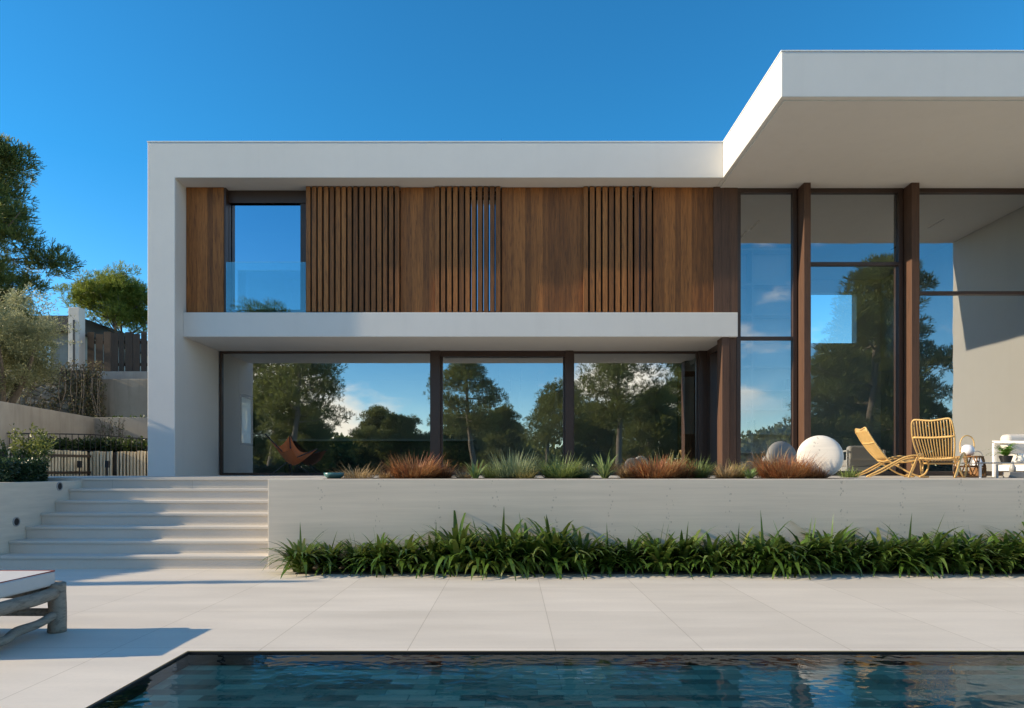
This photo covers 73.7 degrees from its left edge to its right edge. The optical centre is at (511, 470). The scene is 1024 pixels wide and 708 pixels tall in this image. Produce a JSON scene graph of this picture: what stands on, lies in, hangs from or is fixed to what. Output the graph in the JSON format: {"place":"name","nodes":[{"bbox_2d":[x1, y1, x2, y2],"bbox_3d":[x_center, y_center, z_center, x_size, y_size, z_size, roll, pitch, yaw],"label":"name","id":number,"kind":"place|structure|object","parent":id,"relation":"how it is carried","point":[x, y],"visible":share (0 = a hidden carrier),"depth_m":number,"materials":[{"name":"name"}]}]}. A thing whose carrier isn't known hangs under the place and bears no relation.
{"place":"outdoors","nodes":[
{"label":"outdoors","id":0,"kind":"place"},
{"bbox_2d":[278,439,476,472],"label":"kitchen island","id":1,"kind":"structure","parent":0,"point":[328,455],"depth_m":18.62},
{"bbox_2d":[0,569,1023,707],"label":"pool deck","id":2,"kind":"structure","parent":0,"point":[125,627],"depth_m":5.71,"materials":[{"name":"stone"}]},
{"bbox_2d":[0,570,66,645],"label":"sun lounger","id":3,"kind":"object","parent":2,"relation":"on","point":[26,590],"visible":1,"depth_m":4.97,"materials":[{"name":"fabric"}]},
{"bbox_2d":[119,665,1023,707],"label":"pool basin","id":4,"kind":"object","parent":2,"relation":"in","point":[595,686],"visible":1,"depth_m":4.16,"materials":[{"name":"tile"}]},
{"bbox_2d":[87,651,1023,707],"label":"pool edge","id":5,"kind":"object","parent":4,"relation":"on","point":[129,692],"visible":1,"depth_m":4.61,"materials":[{"name":"black stone"}]},
{"bbox_2d":[47,475,1023,487],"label":"terrace","id":6,"kind":"structure","parent":0,"point":[174,483],"depth_m":10.25,"materials":[{"name":"concrete"}]},
{"bbox_2d":[7,449,147,475],"bbox_3d":[-8.655,-0.098,13.826,2.635,0.636,0.997,0,0,-41],"label":"slat fence","id":7,"kind":"object","parent":6,"relation":"on","point":[63,463],"visible":0.44,"depth_m":14.28,"materials":[{"name":"brown wood"}]},
{"bbox_2d":[265,433,317,475],"bbox_3d":[-4.936,-0.354,15.246,0.841,0.939,0.820,0,0,28],"label":"butterfly chair","id":8,"kind":"object","parent":6,"relation":"on","point":[291,454],"visible":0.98,"depth_m":15.29,"materials":[{"name":"leather"}]},
{"bbox_2d":[326,478,849,478],"bbox_3d":[0.975,0.104,9.207,6.750,0.005,1.085,0,0,0],"label":"planting bed","id":9,"kind":"object","parent":6,"relation":"on","point":[579,478],"visible":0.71,"depth_m":8.79,"materials":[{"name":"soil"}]},
{"bbox_2d":[322,462,385,477],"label":"grass tuft","id":10,"kind":"object","parent":9,"relation":"on","point":[353,474],"visible":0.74,"depth_m":9.13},
{"bbox_2d":[375,452,450,477],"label":"grass tuft","id":11,"kind":"object","parent":9,"relation":"on","point":[408,469],"visible":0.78,"depth_m":8.94,"materials":[{"name":"orange plant"}]},
{"bbox_2d":[428,459,464,477],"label":"grass tuft","id":12,"kind":"object","parent":9,"relation":"on","point":[445,472],"visible":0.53,"depth_m":9.10,"materials":[{"name":"plant"}]},
{"bbox_2d":[462,459,489,477],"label":"leafy clump","id":13,"kind":"object","parent":9,"relation":"on","point":[475,472],"visible":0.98,"depth_m":8.80,"materials":[{"name":"green plant"}]},
{"bbox_2d":[480,464,501,477],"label":"grass tuft","id":14,"kind":"object","parent":9,"relation":"on","point":[487,473],"visible":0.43,"depth_m":9.13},
{"bbox_2d":[480,448,548,477],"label":"grass tuft","id":15,"kind":"object","parent":9,"relation":"on","point":[505,471],"visible":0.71,"depth_m":9.00,"materials":[{"name":"plant"}]},
{"bbox_2d":[510,466,540,477],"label":"grass tuft","id":16,"kind":"object","parent":9,"relation":"on","point":[526,475],"visible":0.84,"depth_m":8.84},
{"bbox_2d":[532,452,588,477],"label":"grass tuft","id":17,"kind":"object","parent":9,"relation":"on","point":[567,471],"visible":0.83,"depth_m":8.97,"materials":[{"name":"plant"}]},
{"bbox_2d":[571,463,596,477],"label":"grass tuft","id":18,"kind":"object","parent":9,"relation":"on","point":[584,474],"visible":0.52,"depth_m":9.15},
{"bbox_2d":[581,451,620,477],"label":"leafy clump","id":19,"kind":"object","parent":9,"relation":"on","point":[603,469],"visible":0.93,"depth_m":8.83,"materials":[{"name":"green plant"}]},
{"bbox_2d":[610,465,636,477],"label":"grass tuft","id":20,"kind":"object","parent":9,"relation":"on","point":[623,474],"visible":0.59,"depth_m":9.06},
{"bbox_2d":[613,453,696,478],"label":"grass tuft","id":21,"kind":"object","parent":9,"relation":"on","point":[657,471],"visible":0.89,"depth_m":8.85,"materials":[{"name":"orange plant"}]},
{"bbox_2d":[631,449,690,474],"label":"grass tuft","id":22,"kind":"object","parent":9,"relation":"on","point":[664,461],"visible":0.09,"depth_m":9.37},
{"bbox_2d":[667,460,701,477],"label":"grass tuft","id":23,"kind":"object","parent":9,"relation":"on","point":[686,475],"visible":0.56,"depth_m":9.01,"materials":[{"name":"orange plant"}]},
{"bbox_2d":[678,455,715,477],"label":"grass tuft","id":24,"kind":"object","parent":9,"relation":"on","point":[703,473],"visible":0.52,"depth_m":9.16,"materials":[{"name":"plant"}]},
{"bbox_2d":[705,461,743,477],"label":"grass tuft","id":25,"kind":"object","parent":9,"relation":"on","point":[728,473],"visible":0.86,"depth_m":8.96,"materials":[{"name":"plant"}]},
{"bbox_2d":[728,459,751,477],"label":"grass tuft","id":26,"kind":"object","parent":9,"relation":"on","point":[742,475],"visible":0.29,"depth_m":9.34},
{"bbox_2d":[742,468,757,478],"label":"leafy clump","id":27,"kind":"object","parent":9,"relation":"on","point":[751,474],"visible":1,"depth_m":8.76,"materials":[{"name":"green plant"}]},
{"bbox_2d":[736,445,808,477],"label":"grass tuft","id":28,"kind":"object","parent":9,"relation":"on","point":[768,459],"visible":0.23,"depth_m":9.36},
{"bbox_2d":[766,441,796,465],"bbox_3d":[3.859,-0.158,9.750,0.531,0.527,0.198,0,0,-20],"label":"round stone","id":29,"kind":"object","parent":9,"relation":"on","point":[773,447],"visible":0.47,"depth_m":9.69,"materials":[{"name":"grey stone"}]},
{"bbox_2d":[739,450,836,478],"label":"grass tuft","id":30,"kind":"object","parent":9,"relation":"on","point":[798,470],"visible":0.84,"depth_m":8.88,"materials":[{"name":"orange plant"}]},
{"bbox_2d":[796,465,833,477],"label":"grass tuft","id":31,"kind":"object","parent":9,"relation":"on","point":[822,475],"visible":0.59,"depth_m":8.89,"materials":[{"name":"orange plant"}]},
{"bbox_2d":[797,435,843,477],"bbox_3d":[4.196,-0.188,9.300,0.590,0.585,0.219,0,0,18],"label":"round stone","id":32,"kind":"object","parent":9,"relation":"on","point":[824,448],"visible":0.77,"depth_m":9.22,"materials":[{"name":"white stone"}]},
{"bbox_2d":[835,467,861,477],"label":"grass tuft","id":33,"kind":"object","parent":6,"relation":"on","point":[846,474],"visible":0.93,"depth_m":10.29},
{"bbox_2d":[855,427,928,477],"bbox_3d":[5.710,-0.275,10.303,0.873,0.757,0.568,0,0,9],"label":"rattan chair","id":34,"kind":"object","parent":6,"relation":"on","point":[869,443],"visible":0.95,"depth_m":10.27,"materials":[{"name":"wicker"}]},
{"bbox_2d":[908,417,966,477],"bbox_3d":[6.107,-0.311,9.786,0.575,0.829,0.937,0,0,42],"label":"rattan chair","id":35,"kind":"object","parent":6,"relation":"on","point":[936,458],"visible":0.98,"depth_m":9.62,"materials":[{"name":"wicker"}]},
{"bbox_2d":[953,456,986,476],"bbox_3d":[6.838,-0.060,10.200,0.424,0.320,0.424,0,0,0],"label":"rattan stool","id":36,"kind":"object","parent":6,"relation":"on","point":[984,469],"visible":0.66,"depth_m":10.09,"materials":[{"name":"wicker"}]},
{"bbox_2d":[959,435,974,455],"bbox_3d":[6.788,-0.375,10.180,0.198,0.309,0.198,0,0,45],"label":"globe lantern","id":37,"kind":"object","parent":36,"relation":"on","point":[968,450],"visible":0.98,"depth_m":10.13,"materials":[{"name":"glass"}]},
{"bbox_2d":[956,462,1023,477],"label":"table","id":38,"kind":"object","parent":6,"relation":"on","point":[980,468],"visible":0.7,"depth_m":9.71,"materials":[{"name":"grey metal"}]},
{"bbox_2d":[982,442,1019,461],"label":"potted fern","id":39,"kind":"object","parent":38,"relation":"on","point":[1006,453],"visible":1,"depth_m":9.90,"materials":[{"name":"green plant"}]},
{"bbox_2d":[992,434,1023,476],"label":"armchair","id":40,"kind":"object","parent":6,"relation":"on","point":[1008,439],"visible":0.63,"depth_m":11.46,"materials":[{"name":"fabric"}]},
{"bbox_2d":[1003,472,1023,476],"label":"storage box","id":41,"kind":"object","parent":6,"relation":"on","point":[1013,474],"visible":1,"depth_m":10.42,"materials":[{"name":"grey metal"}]},
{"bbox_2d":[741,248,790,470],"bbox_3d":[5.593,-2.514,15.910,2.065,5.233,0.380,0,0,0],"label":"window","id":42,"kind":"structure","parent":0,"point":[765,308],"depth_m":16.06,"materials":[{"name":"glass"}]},
{"label":"ground","id":43,"kind":"structure","parent":0,"visible":0},
{"bbox_2d":[0,481,81,554],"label":"stair wall","id":44,"kind":"structure","parent":43,"relation":"on","point":[27,503],"depth_m":9.05,"materials":[{"name":"stone"}]},
{"bbox_2d":[0,450,146,475],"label":"planting bed","id":45,"kind":"object","parent":43,"relation":"on","point":[114,463],"visible":0.06,"depth_m":14.36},
{"bbox_2d":[7,433,147,452],"bbox_3d":[-9.217,-0.535,15.178,3.671,0.572,0.341,0,0,-9],"label":"metal railing","id":46,"kind":"object","parent":45,"relation":"on","point":[90,450],"visible":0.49,"depth_m":15.29,"materials":[{"name":"metal"}]},
{"bbox_2d":[0,478,290,568],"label":"garden stair","id":47,"kind":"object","parent":43,"relation":"on","point":[153,528],"visible":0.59,"depth_m":9.07,"materials":[{"name":"stone"}]},
{"bbox_2d":[510,515,598,579],"bbox_3d":[0.539,0.926,8.153,1.336,0.856,1.302,0,0,-24],"label":"strap leaf clump","id":48,"kind":"object","parent":43,"relation":"on","point":[557,537],"visible":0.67,"depth_m":7.97,"materials":[{"name":"green plant"}]},
{"bbox_2d":[147,50,1023,475],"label":"villa","id":49,"kind":"object","parent":43,"relation":"on","point":[435,292],"visible":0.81,"depth_m":14.19,"materials":[{"name":"white paint"}]},
{"bbox_2d":[240,393,254,446],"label":"side window","id":50,"kind":"structure","parent":49,"relation":"in","point":[247,403],"depth_m":17.62,"materials":[{"name":"grey glass"}]},
{"bbox_2d":[229,203,305,311],"bbox_3d":[-5.208,-4.575,14.430,1.758,2.625,0.100,0,0,0],"label":"bedroom window","id":51,"kind":"structure","parent":49,"relation":"in","point":[267,241],"depth_m":14.43,"materials":[{"name":"glass"}]},
{"bbox_2d":[220,351,430,474],"bbox_3d":[-4.293,-1.326,15.800,4.904,2.856,0.100,0,0,0],"label":"sliding window","id":52,"kind":"structure","parent":49,"relation":"in","point":[222,353],"depth_m":15.75,"materials":[{"name":"brown metal"}]},
{"bbox_2d":[470,191,495,310],"bbox_3d":[-0.649,-4.575,14.430,0.693,2.625,0.100,0,0,0],"label":"screened window","id":53,"kind":"structure","parent":49,"relation":"in","point":[470,191],"depth_m":14.43,"materials":[{"name":"brown"}]},
{"bbox_2d":[440,357,564,474],"bbox_3d":[-0.210,-1.326,15.800,2.899,2.856,0.100,0,0,0],"label":"sliding window","id":54,"kind":"structure","parent":49,"relation":"in","point":[441,358],"depth_m":15.75,"materials":[{"name":"brown metal"}]},
{"bbox_2d":[573,351,697,474],"bbox_3d":[2.844,-1.326,15.800,2.917,2.856,0.100,0,0,0],"label":"sliding window","id":55,"kind":"structure","parent":49,"relation":"in","point":[574,352],"depth_m":15.75,"materials":[{"name":"brown metal"}]},
{"bbox_2d":[633,191,640,310],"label":"screened window","id":56,"kind":"structure","parent":49,"relation":"in","point":[633,191],"depth_m":14.41,"materials":[{"name":"brown wood"}]},
{"bbox_2d":[677,371,694,465],"bbox_3d":[4.260,-1.149,16.550,0.480,2.503,0.100,0,0,0],"label":"inner door","id":57,"kind":"structure","parent":49,"relation":"in","point":[685,442],"depth_m":16.50,"materials":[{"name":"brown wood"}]},
{"bbox_2d":[707,345,716,474],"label":"return window","id":58,"kind":"structure","parent":49,"relation":"in","point":[711,353],"depth_m":15.42,"materials":[{"name":"brown metal"}]},
{"bbox_2d":[736,188,796,474],"bbox_3d":[5.291,-2.881,14.230,1.263,5.965,0.120,0,0,0],"label":"tall window","id":59,"kind":"structure","parent":49,"relation":"in","point":[741,191],"depth_m":14.17,"materials":[{"name":"brown metal"}]},
{"bbox_2d":[811,188,902,474],"bbox_3d":[7.105,-2.881,14.230,2.031,5.965,0.120,0,0,0],"label":"tall window","id":60,"kind":"structure","parent":49,"relation":"in","point":[898,192],"depth_m":14.17,"materials":[{"name":"brown metal"}]},
{"bbox_2d":[919,188,1023,474],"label":"tall window","id":61,"kind":"structure","parent":49,"relation":"in","point":[922,191],"depth_m":14.18,"materials":[{"name":"brown metal"}]},
{"bbox_2d":[268,479,1023,568],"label":"retaining wall","id":62,"kind":"structure","parent":43,"relation":"on","point":[622,510],"depth_m":8.46,"materials":[{"name":"concrete"}]},
{"bbox_2d":[295,568,1023,573],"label":"planting bed","id":63,"kind":"object","parent":43,"relation":"on","point":[598,571],"visible":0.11,"depth_m":8.09,"materials":[{"name":"soil"}]},
{"bbox_2d":[255,526,345,578],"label":"strap leaf clump","id":64,"kind":"object","parent":63,"relation":"on","point":[295,555],"visible":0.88,"depth_m":7.99,"materials":[{"name":"green plant"}]},
{"bbox_2d":[289,532,354,575],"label":"strap leaf clump","id":65,"kind":"object","parent":63,"relation":"on","point":[332,555],"visible":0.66,"depth_m":8.09,"materials":[{"name":"green plant"}]},
{"bbox_2d":[319,534,390,574],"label":"strap leaf clump","id":66,"kind":"object","parent":63,"relation":"on","point":[348,555],"visible":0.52,"depth_m":8.13,"materials":[{"name":"green plant"}]},
{"bbox_2d":[341,528,408,577],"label":"strap leaf clump","id":67,"kind":"object","parent":63,"relation":"on","point":[379,566],"visible":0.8,"depth_m":8.01,"materials":[{"name":"green plant"}]},
{"bbox_2d":[365,533,436,576],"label":"strap leaf clump","id":68,"kind":"object","parent":63,"relation":"on","point":[400,561],"visible":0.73,"depth_m":8.04,"materials":[{"name":"green plant"}]},
{"bbox_2d":[398,529,466,578],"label":"strap leaf clump","id":69,"kind":"object","parent":63,"relation":"on","point":[434,557],"visible":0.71,"depth_m":8.03,"materials":[{"name":"green plant"}]},
{"bbox_2d":[412,510,498,578],"bbox_3d":[-0.622,0.842,8.188,1.250,1.055,1.220,0,0,36],"label":"strap leaf clump","id":70,"kind":"object","parent":63,"relation":"on","point":[455,546],"visible":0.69,"depth_m":7.98,"materials":[{"name":"green plant"}]},
{"bbox_2d":[431,521,531,579],"bbox_3d":[-0.332,0.914,8.128,1.245,0.709,1.196,0,0,40],"label":"strap leaf clump","id":71,"kind":"object","parent":63,"relation":"on","point":[480,555],"visible":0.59,"depth_m":7.89,"materials":[{"name":"green plant"}]},
{"bbox_2d":[461,511,544,580],"bbox_3d":[-0.099,0.886,8.155,1.216,0.927,1.242,0,0,12],"label":"strap leaf clump","id":72,"kind":"object","parent":63,"relation":"on","point":[503,545],"visible":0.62,"depth_m":7.92,"materials":[{"name":"green plant"}]},
{"bbox_2d":[479,513,570,578],"bbox_3d":[0.142,0.922,8.263,1.323,0.835,1.307,0,0,19],"label":"strap leaf clump","id":73,"kind":"object","parent":63,"relation":"on","point":[530,548],"visible":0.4,"depth_m":7.99,"materials":[{"name":"green plant"}]},
{"bbox_2d":[535,524,630,578],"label":"strap leaf clump","id":74,"kind":"object","parent":63,"relation":"on","point":[584,558],"visible":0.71,"depth_m":7.99,"materials":[{"name":"green plant"}]},
{"bbox_2d":[581,531,638,576],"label":"strap leaf clump","id":75,"kind":"object","parent":63,"relation":"on","point":[608,568],"visible":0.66,"depth_m":8.05,"materials":[{"name":"green plant"}]},
{"bbox_2d":[591,529,656,576],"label":"strap leaf clump","id":76,"kind":"object","parent":63,"relation":"on","point":[633,566],"visible":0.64,"depth_m":8.12,"materials":[{"name":"green plant"}]},
{"bbox_2d":[615,521,709,579],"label":"strap leaf clump","id":77,"kind":"object","parent":63,"relation":"on","point":[659,557],"visible":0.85,"depth_m":7.98,"materials":[{"name":"green plant"}]},
{"bbox_2d":[645,525,729,575],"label":"strap leaf clump","id":78,"kind":"object","parent":63,"relation":"on","point":[686,545],"visible":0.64,"depth_m":8.06,"materials":[{"name":"green plant"}]},
{"bbox_2d":[675,532,752,577],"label":"strap leaf clump","id":79,"kind":"object","parent":63,"relation":"on","point":[718,560],"visible":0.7,"depth_m":7.96,"materials":[{"name":"green plant"}]},
{"bbox_2d":[706,525,771,575],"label":"strap leaf clump","id":80,"kind":"object","parent":63,"relation":"on","point":[742,555],"visible":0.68,"depth_m":7.96,"materials":[{"name":"green plant"}]},
{"bbox_2d":[718,510,817,578],"bbox_3d":[3.020,0.905,8.078,1.169,0.873,1.199,0,0,43],"label":"strap leaf clump","id":81,"kind":"object","parent":63,"relation":"on","point":[767,551],"visible":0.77,"depth_m":7.92,"materials":[{"name":"green plant"}]},
{"bbox_2d":[745,523,843,579],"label":"strap leaf clump","id":82,"kind":"object","parent":63,"relation":"on","point":[788,566],"visible":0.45,"depth_m":7.89,"materials":[{"name":"green plant"}]},
{"bbox_2d":[757,518,860,577],"bbox_3d":[3.538,0.943,8.215,1.298,0.763,1.271,0,0,-8],"label":"strap leaf clump","id":83,"kind":"object","parent":63,"relation":"on","point":[821,553],"visible":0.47,"depth_m":7.99,"materials":[{"name":"green plant"}]},
{"bbox_2d":[829,530,896,572],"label":"strap leaf clump","id":84,"kind":"object","parent":63,"relation":"on","point":[858,553],"visible":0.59,"depth_m":8.08,"materials":[{"name":"green plant"}]},
{"bbox_2d":[847,526,933,576],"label":"strap leaf clump","id":85,"kind":"object","parent":63,"relation":"on","point":[879,543],"visible":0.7,"depth_m":8.02,"materials":[{"name":"green plant"}]},
{"bbox_2d":[888,515,981,575],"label":"strap leaf clump","id":86,"kind":"object","parent":63,"relation":"on","point":[941,551],"visible":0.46,"depth_m":8.02,"materials":[{"name":"green plant"}]},
{"bbox_2d":[915,526,1014,575],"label":"strap leaf clump","id":87,"kind":"object","parent":63,"relation":"on","point":[971,558],"visible":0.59,"depth_m":7.97,"materials":[{"name":"green plant"}]},
{"bbox_2d":[939,526,1023,577],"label":"strap leaf clump","id":88,"kind":"object","parent":63,"relation":"on","point":[980,561],"visible":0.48,"depth_m":8.02,"materials":[{"name":"green plant"}]},
{"bbox_2d":[966,528,1023,574],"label":"strap leaf clump","id":89,"kind":"object","parent":63,"relation":"on","point":[1007,551],"visible":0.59,"depth_m":8.03,"materials":[{"name":"green plant"}]},
{"bbox_2d":[985,511,1023,569],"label":"strap leaf clump","id":90,"kind":"object","parent":63,"relation":"on","point":[1011,537],"visible":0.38,"depth_m":8.21,"materials":[{"name":"green plant"}]},
{"bbox_2d":[795,519,884,576],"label":"strap leaf clump","id":91,"kind":"object","parent":43,"relation":"on","point":[842,536],"visible":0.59,"depth_m":8.06,"materials":[{"name":"green plant"}]},
{"bbox_2d":[867,515,957,578],"bbox_3d":[4.713,0.917,8.199,1.120,0.838,1.092,0,0,-42],"label":"strap leaf clump","id":92,"kind":"object","parent":43,"relation":"on","point":[917,564],"visible":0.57,"depth_m":7.98,"materials":[{"name":"green plant"}]},
{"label":"planting bed","id":93,"kind":"structure","parent":43,"relation":"on","visible":0},
{"bbox_2d":[0,456,49,481],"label":"clipped hedge","id":94,"kind":"object","parent":93,"relation":"on","point":[14,469],"visible":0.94,"depth_m":9.29,"materials":[{"name":"green plant"}]},
{"bbox_2d":[0,423,57,476],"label":"shrub","id":95,"kind":"object","parent":93,"relation":"on","point":[33,446],"visible":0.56,"depth_m":10.09,"materials":[{"name":"green plant"}]},
{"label":"hillside","id":96,"kind":"structure","parent":0,"visible":0},
{"bbox_2d":[0,288,58,369],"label":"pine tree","id":97,"kind":"object","parent":96,"relation":"on","point":[23,315],"visible":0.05,"depth_m":26.62,"materials":[{"name":"green plant"}]},
{"bbox_2d":[0,281,82,403],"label":"olive tree","id":98,"kind":"object","parent":96,"relation":"on","point":[22,351],"visible":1,"depth_m":17.58,"materials":[{"name":"green plant"}]},
{"bbox_2d":[0,132,86,326],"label":"pine tree","id":99,"kind":"object","parent":96,"relation":"on","point":[14,216],"visible":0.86,"depth_m":25.58,"materials":[{"name":"green plant"}]},
{"bbox_2d":[6,370,96,415],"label":"stone wall","id":100,"kind":"structure","parent":96,"relation":"on","point":[38,391],"depth_m":21.75,"materials":[{"name":"stone"}]},
{"bbox_2d":[17,358,109,416],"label":"wall creeper","id":101,"kind":"object","parent":100,"relation":"attached to","point":[97,377],"depth_m":21.65,"materials":[{"name":"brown plant"}]},
{"bbox_2d":[0,401,147,449],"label":"garden wall","id":102,"kind":"structure","parent":96,"relation":"on","point":[21,417],"depth_m":17.02,"materials":[{"name":"concrete"}]},
{"bbox_2d":[68,307,84,369],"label":"gate pillar","id":103,"kind":"structure","parent":96,"relation":"on","point":[76,351],"depth_m":22.55,"materials":[{"name":"concrete"}]},
{"bbox_2d":[27,414,147,452],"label":"ground cover","id":104,"kind":"object","parent":96,"relation":"on","point":[118,444],"visible":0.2,"depth_m":15.43,"materials":[{"name":"green plant"}]},
{"bbox_2d":[35,315,147,370],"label":"neighbour house","id":105,"kind":"structure","parent":96,"relation":"on","point":[90,326],"depth_m":32.00,"materials":[{"name":"concrete"}]},
{"bbox_2d":[51,260,147,362],"bbox_3d":[-19.103,-6.784,33.784,5.680,6.245,5.282,0,0,-17],"label":"pine tree","id":106,"kind":"object","parent":96,"relation":"on","point":[116,300],"visible":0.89,"depth_m":32.31,"materials":[{"name":"green plant"}]},
{"bbox_2d":[93,379,147,416],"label":"garden wall","id":107,"kind":"structure","parent":96,"relation":"on","point":[126,397],"depth_m":21.90,"materials":[{"name":"concrete"}]},
{"bbox_2d":[98,371,147,378],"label":"block wall","id":108,"kind":"structure","parent":96,"relation":"on","point":[127,375],"depth_m":22.90,"materials":[{"name":"concrete"}]},
{"bbox_2d":[87,332,147,370],"bbox_3d":[-10.732,-4.012,23.021,7.136,1.334,0.099,0,0,0],"label":"board fence","id":109,"kind":"object","parent":108,"relation":"on","point":[132,342],"visible":0.25,"depth_m":22.98,"materials":[{"name":"brown wood"}]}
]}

